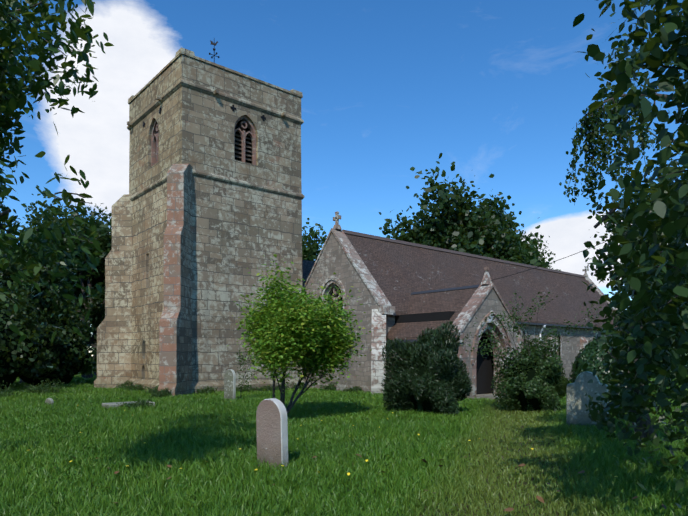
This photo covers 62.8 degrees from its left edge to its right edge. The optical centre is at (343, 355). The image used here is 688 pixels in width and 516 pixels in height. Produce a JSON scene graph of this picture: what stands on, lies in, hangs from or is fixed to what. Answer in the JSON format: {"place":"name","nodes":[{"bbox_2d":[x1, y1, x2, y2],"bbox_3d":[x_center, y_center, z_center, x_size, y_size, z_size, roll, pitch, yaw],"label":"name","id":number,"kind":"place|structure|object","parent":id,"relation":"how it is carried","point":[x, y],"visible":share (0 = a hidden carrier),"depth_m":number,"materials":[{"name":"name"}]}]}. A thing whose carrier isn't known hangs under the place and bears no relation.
{"place":"outdoors","nodes":[
{"label":"outdoors","id":0,"kind":"place"},
{"bbox_2d":[302,218,326,261],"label":"tree","id":1,"kind":"object","parent":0,"point":[311,251],"depth_m":60.37,"materials":[{"name":"green plant"}]},
{"bbox_2d":[0,0,687,355],"label":"sky","id":2,"kind":"structure","parent":0,"point":[500,88],"materials":[{"name":"blue"}]},
{"bbox_2d":[0,365,687,515],"bbox_3d":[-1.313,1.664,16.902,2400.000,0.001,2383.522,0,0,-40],"label":"ground","id":3,"kind":"structure","parent":0,"point":[525,483],"depth_m":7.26,"materials":[{"name":"green plant"}]},
{"bbox_2d":[0,380,17,397],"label":"weed leaves","id":4,"kind":"object","parent":3,"relation":"on","point":[9,393],"visible":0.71,"depth_m":21.20,"materials":[{"name":"green plant"}]},
{"bbox_2d":[19,378,64,393],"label":"weed leaves","id":5,"kind":"object","parent":3,"relation":"on","point":[40,389],"visible":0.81,"depth_m":23.80,"materials":[{"name":"green plant"}]},
{"bbox_2d":[0,190,96,382],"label":"tree","id":6,"kind":"object","parent":3,"relation":"on","point":[46,302],"depth_m":30.22,"materials":[{"name":"green plant"}]},
{"bbox_2d":[44,398,53,404],"bbox_3d":[-9.411,1.639,17.991,0.360,0.548,0.100,0,0,30],"label":"rock","id":7,"kind":"object","parent":3,"relation":"on","point":[49,400],"visible":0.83,"depth_m":17.93,"materials":[{"name":"grey stone"}]},
{"bbox_2d":[15,299,96,386],"bbox_3d":[-15.681,-0.483,29.909,5.598,4.971,5.119,0,0,-40],"label":"hedge","id":8,"kind":"object","parent":3,"relation":"on","point":[87,367],"depth_m":29.11,"materials":[{"name":"green plant"}]},
{"bbox_2d":[0,0,113,367],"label":"tree","id":9,"kind":"object","parent":3,"relation":"on","point":[11,66],"depth_m":5.51,"materials":[{"name":"green plant"}]},
{"bbox_2d":[17,185,111,377],"bbox_3d":[-16.881,-4.445,38.505,10.158,12.360,9.134,0,0,-40],"label":"tree","id":10,"kind":"object","parent":3,"relation":"on","point":[103,230],"depth_m":37.44,"materials":[{"name":"green plant"}]},
{"bbox_2d":[64,218,102,374],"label":"tree","id":11,"kind":"object","parent":3,"relation":"on","point":[95,346],"depth_m":43.64,"materials":[{"name":"green plant"}]},
{"bbox_2d":[116,380,133,388],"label":"weed leaves","id":12,"kind":"object","parent":3,"relation":"on","point":[121,385],"visible":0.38,"depth_m":26.35,"materials":[{"name":"green plant"}]},
{"bbox_2d":[102,401,154,408],"bbox_3d":[-6.700,1.664,17.522,1.400,0.400,0.750,0,0,-40],"label":"fallen gravestone","id":13,"kind":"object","parent":3,"relation":"on","point":[112,404],"depth_m":17.16,"materials":[{"name":"grey stone"}]},
{"bbox_2d":[116,399,152,408],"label":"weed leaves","id":14,"kind":"object","parent":3,"relation":"on","point":[136,404],"visible":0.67,"depth_m":17.00,"materials":[{"name":"green plant"}]},
{"bbox_2d":[123,384,145,390],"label":"weed leaves","id":15,"kind":"object","parent":3,"relation":"on","point":[139,387],"visible":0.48,"depth_m":24.89,"materials":[{"name":"green plant"}]},
{"bbox_2d":[145,385,158,393],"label":"weed leaves","id":16,"kind":"object","parent":3,"relation":"on","point":[155,388],"visible":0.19,"depth_m":23.57,"materials":[{"name":"green plant"}]},
{"bbox_2d":[150,387,171,397],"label":"weed leaves","id":17,"kind":"object","parent":3,"relation":"on","point":[161,394],"visible":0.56,"depth_m":21.19,"materials":[{"name":"green plant"}]},
{"bbox_2d":[158,164,192,395],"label":"buttress","id":18,"kind":"structure","parent":3,"relation":"on","point":[175,348],"depth_m":22.26,"materials":[{"name":"stone"}]},
{"bbox_2d":[193,385,217,393],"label":"weed leaves","id":19,"kind":"object","parent":3,"relation":"on","point":[210,389],"visible":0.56,"depth_m":23.21,"materials":[{"name":"green plant"}]},
{"bbox_2d":[129,54,302,381],"bbox_3d":[-6.315,-5.161,27.405,6.200,14.450,6.200,0,0,-40],"label":"tower shaft","id":20,"kind":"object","parent":3,"relation":"on","point":[238,231],"visible":0.75,"depth_m":24.92,"materials":[{"name":"beige stone"}]},
{"bbox_2d":[94,194,132,387],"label":"buttress","id":21,"kind":"structure","parent":20,"relation":"attached to","point":[113,347],"depth_m":27.44,"materials":[{"name":"stone"}]},
{"bbox_2d":[143,105,265,127],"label":"wall anchor plates","id":22,"kind":"object","parent":20,"relation":"on","point":[232,107],"visible":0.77,"depth_m":24.84,"materials":[{"name":"black metal"}]},
{"bbox_2d":[125,47,308,394],"bbox_3d":[-6.315,-5.286,27.405,6.600,14.700,6.600,0,0,-40],"label":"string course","id":23,"kind":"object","parent":3,"relation":"on","point":[152,384],"depth_m":25.03,"materials":[{"name":"grey stone"}]},
{"bbox_2d":[151,120,158,165],"bbox_3d":[-8.440,-9.661,25.596,0.180,2.150,1.200,0,0,-40],"label":"belfry tracery","id":24,"kind":"object","parent":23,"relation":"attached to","point":[154,145],"visible":0.54,"depth_m":25.90,"materials":[{"name":"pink stone"}]},
{"bbox_2d":[209,40,219,62],"bbox_3d":[-6.315,-13.836,27.405,0.424,3.200,0.424,0,0,5],"label":"weathervane","id":25,"kind":"object","parent":23,"relation":"on","point":[214,44],"visible":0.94,"depth_m":27.40,"materials":[{"name":"black metal"}]},
{"bbox_2d":[235,120,251,163],"bbox_3d":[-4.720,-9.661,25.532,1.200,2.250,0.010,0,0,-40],"label":"belfry louvres","id":26,"kind":"object","parent":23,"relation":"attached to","point":[238,126],"visible":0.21,"depth_m":25.58,"materials":[{"name":"black wood"}]},
{"bbox_2d":[234,116,255,164],"bbox_3d":[-4.506,-9.661,25.280,1.200,2.150,0.180,0,0,-40],"label":"window tracery","id":27,"kind":"object","parent":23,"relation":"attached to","point":[246,122],"visible":0.83,"depth_m":25.29,"materials":[{"name":"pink stone"}]},
{"bbox_2d":[224,369,235,399],"bbox_3d":[-4.088,1.205,20.175,0.550,1.420,0.148,0,0,42],"label":"gravestone","id":28,"kind":"object","parent":3,"relation":"on","point":[230,384],"visible":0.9,"depth_m":20.08,"materials":[{"name":"grey stone"}]},
{"bbox_2d":[236,385,255,392],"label":"weed leaves","id":29,"kind":"object","parent":3,"relation":"on","point":[244,388],"visible":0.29,"depth_m":24.26,"materials":[{"name":"green plant"}]},
{"bbox_2d":[234,343,258,390],"bbox_3d":[-3.640,0.589,20.904,1.231,2.152,1.143,0,0,12],"label":"climbing plant","id":30,"kind":"object","parent":3,"relation":"on","point":[243,366],"depth_m":20.70,"materials":[{"name":"green plant"}]},
{"bbox_2d":[235,351,260,397],"bbox_3d":[-3.556,0.688,20.507,1.277,1.955,0.773,0,0,39],"label":"tree sapling","id":31,"kind":"object","parent":3,"relation":"on","point":[244,368],"depth_m":20.59,"materials":[{"name":"green plant"}]},
{"bbox_2d":[255,386,272,391],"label":"weed leaves","id":32,"kind":"object","parent":3,"relation":"on","point":[268,388],"visible":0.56,"depth_m":24.98,"materials":[{"name":"green plant"}]},
{"bbox_2d":[256,398,287,472],"bbox_3d":[-1.046,1.270,8.195,0.520,1.291,0.178,0,0,38],"label":"gravestone","id":33,"kind":"object","parent":3,"relation":"on","point":[272,429],"visible":0.81,"depth_m":8.09,"materials":[{"name":"stone"}]},
{"bbox_2d":[272,384,288,390],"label":"weed leaves","id":34,"kind":"object","parent":3,"relation":"on","point":[277,388],"visible":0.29,"depth_m":25.60,"materials":[{"name":"green plant"}]},
{"bbox_2d":[226,254,371,413],"bbox_3d":[-1.050,-0.469,14.356,3.917,4.282,3.587,0,0,-40],"label":"maple tree","id":35,"kind":"object","parent":3,"relation":"on","point":[270,322],"depth_m":13.81,"materials":[{"name":"green plant"}]},
{"bbox_2d":[291,382,306,388],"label":"weed leaves","id":36,"kind":"object","parent":3,"relation":"on","point":[300,386],"visible":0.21,"depth_m":26.32,"materials":[{"name":"green plant"}]},
{"bbox_2d":[320,382,336,390],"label":"weed leaves","id":37,"kind":"object","parent":3,"relation":"on","point":[327,387],"visible":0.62,"depth_m":25.58,"materials":[{"name":"green plant"}]},
{"bbox_2d":[303,233,388,385],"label":"gable wall","id":38,"kind":"structure","parent":3,"relation":"on","point":[333,258],"depth_m":25.00,"materials":[{"name":"grey stone"}]},
{"bbox_2d":[330,286,341,320],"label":"window","id":39,"kind":"structure","parent":38,"relation":"in","point":[337,295],"depth_m":26.32,"materials":[{"name":"black glass"}]},
{"bbox_2d":[343,386,362,392],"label":"weed leaves","id":40,"kind":"object","parent":3,"relation":"on","point":[356,388],"visible":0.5,"depth_m":24.17,"materials":[{"name":"green plant"}]},
{"bbox_2d":[54,454,675,515],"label":"fallen leaves","id":41,"kind":"object","parent":3,"relation":"on","point":[539,498],"visible":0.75,"depth_m":6.84,"materials":[{"name":"brown plant"}]},
{"bbox_2d":[381,320,472,415],"bbox_3d":[2.411,0.774,15.755,2.544,3.536,2.313,0,0,-40],"label":"yew shrub","id":42,"kind":"object","parent":3,"relation":"on","point":[437,346],"depth_m":15.32,"materials":[{"name":"green plant"}]},
{"bbox_2d":[303,211,616,395],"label":"stone trim","id":43,"kind":"structure","parent":3,"relation":"on","point":[378,325],"depth_m":24.64,"materials":[{"name":"grey stone"}]},
{"bbox_2d":[343,230,584,277],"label":"roof ridge","id":44,"kind":"structure","parent":43,"relation":"on","point":[435,248],"depth_m":31.41,"materials":[{"name":"brown tile"}]},
{"bbox_2d":[392,313,621,330],"bbox_3d":[10.923,-1.731,31.300,23.300,0.100,0.120,0,0,-40],"label":"gutter","id":45,"kind":"object","parent":43,"relation":"attached to","point":[394,314],"visible":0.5,"depth_m":31.87,"materials":[{"name":"grey metal"}]},
{"bbox_2d":[445,267,523,397],"bbox_3d":[4.639,-0.736,23.795,4.360,5.600,3.940,0,0,-40],"label":"porch doorway surround","id":46,"kind":"object","parent":3,"relation":"on","point":[472,305],"visible":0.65,"depth_m":22.09,"materials":[{"name":"grey stone"}]},
{"bbox_2d":[491,241,605,280],"bbox_3d":[9.061,-4.232,22.137,6.831,2.572,0.022,0,0,7],"label":"overhead cable","id":47,"kind":"object","parent":46,"relation":"attached to","point":[545,264],"visible":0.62,"depth_m":22.26,"materials":[{"name":"black plastic"}]},
{"bbox_2d":[470,393,507,399],"bbox_3d":[4.908,1.784,23.479,3.200,0.360,4.770,0,0,-40],"label":"doorstep","id":48,"kind":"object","parent":3,"relation":"on","point":[490,395],"depth_m":22.01,"materials":[{"name":"stone"}]},
{"bbox_2d":[491,331,569,411],"bbox_3d":[5.574,0.883,16.489,2.264,3.208,2.097,0,0,-40],"label":"shrub","id":49,"kind":"object","parent":3,"relation":"on","point":[539,383],"depth_m":16.15,"materials":[{"name":"green plant"}]},
{"bbox_2d":[459,290,611,372],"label":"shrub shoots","id":50,"kind":"object","parent":49,"relation":"on","point":[516,328],"depth_m":15.94,"materials":[{"name":"green plant"}]},
{"bbox_2d":[566,371,608,427],"bbox_3d":[5.524,1.140,12.790,0.161,1.550,0.880,0,0,-55],"label":"gravestone","id":51,"kind":"object","parent":3,"relation":"on","point":[577,390],"visible":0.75,"depth_m":12.79,"materials":[{"name":"grey stone"}]},
{"bbox_2d":[568,336,626,412],"bbox_3d":[7.253,0.615,15.702,1.867,2.334,1.902,0,0,-40],"label":"weeping shrub","id":52,"kind":"object","parent":3,"relation":"on","point":[587,357],"depth_m":15.31,"materials":[{"name":"green plant"}]},
{"bbox_2d":[581,0,687,507],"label":"tree","id":53,"kind":"object","parent":3,"relation":"on","point":[672,222],"depth_m":4.26,"materials":[{"name":"green plant"}]},
{"bbox_2d":[581,143,687,482],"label":"tree","id":54,"kind":"object","parent":3,"relation":"on","point":[625,399],"depth_m":7.48,"materials":[{"name":"green plant"}]},
{"bbox_2d":[386,287,477,339],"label":"porch roof","id":55,"kind":"structure","parent":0,"point":[455,301],"depth_m":23.32,"materials":[{"name":"brown tile"}]},
{"bbox_2d":[386,285,479,342],"bbox_3d":[3.473,-1.700,23.459,2.390,2.334,3.800,0,0,-40],"label":"roof flashing","id":56,"kind":"object","parent":55,"relation":"on","point":[448,289],"visible":0.43,"depth_m":23.84,"materials":[{"name":"grey metal"}]},
{"bbox_2d":[395,311,493,393],"bbox_3d":[4.328,0.114,24.160,3.080,3.700,2.960,0,0,-40],"label":"porch interior","id":57,"kind":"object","parent":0,"point":[484,373],"depth_m":23.44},
{"bbox_2d":[389,288,519,397],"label":"porch walls","id":58,"kind":"structure","parent":0,"point":[491,302],"depth_m":22.03,"materials":[{"name":"grey stone"}]},
{"bbox_2d":[379,153,548,266],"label":"tree","id":59,"kind":"object","parent":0,"point":[465,234],"depth_m":47.43,"materials":[{"name":"green plant"}]},
{"bbox_2d":[389,315,623,376],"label":"church walls","id":60,"kind":"structure","parent":0,"point":[570,349],"depth_m":33.84,"materials":[{"name":"grey stone"}]},
{"bbox_2d":[302,234,617,327],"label":"church roof","id":61,"kind":"structure","parent":60,"relation":"on","point":[400,273],"depth_m":31.08,"materials":[{"name":"brown tile"}]},
{"bbox_2d":[526,227,560,270],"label":"tree","id":62,"kind":"object","parent":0,"point":[541,259],"depth_m":65.80,"materials":[{"name":"green plant"}]},
{"bbox_2d":[559,87,673,205],"bbox_3d":[3.685,-2.717,7.290,0.628,1.476,1.763,0,0,-80],"label":"tree foliage","id":63,"kind":"object","parent":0,"point":[602,147],"depth_m":7.29,"materials":[{"name":"green plant"}]},
{"bbox_2d":[573,0,687,443],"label":"tree","id":64,"kind":"object","parent":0,"point":[624,81],"depth_m":4.45,"materials":[{"name":"green plant"}]},
{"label":"tree branches","id":65,"kind":"object","parent":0,"visible":0},
{"bbox_2d":[0,272,33,321],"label":"tree","id":66,"kind":"object","parent":65,"relation":"attached to","point":[3,283],"visible":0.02,"depth_m":27.83,"materials":[{"name":"green plant"}]},
{"bbox_2d":[0,280,57,389],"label":"leaves","id":67,"kind":"object","parent":65,"relation":"attached to","point":[36,368],"depth_m":25.04,"materials":[{"name":"green plant"}]}
]}

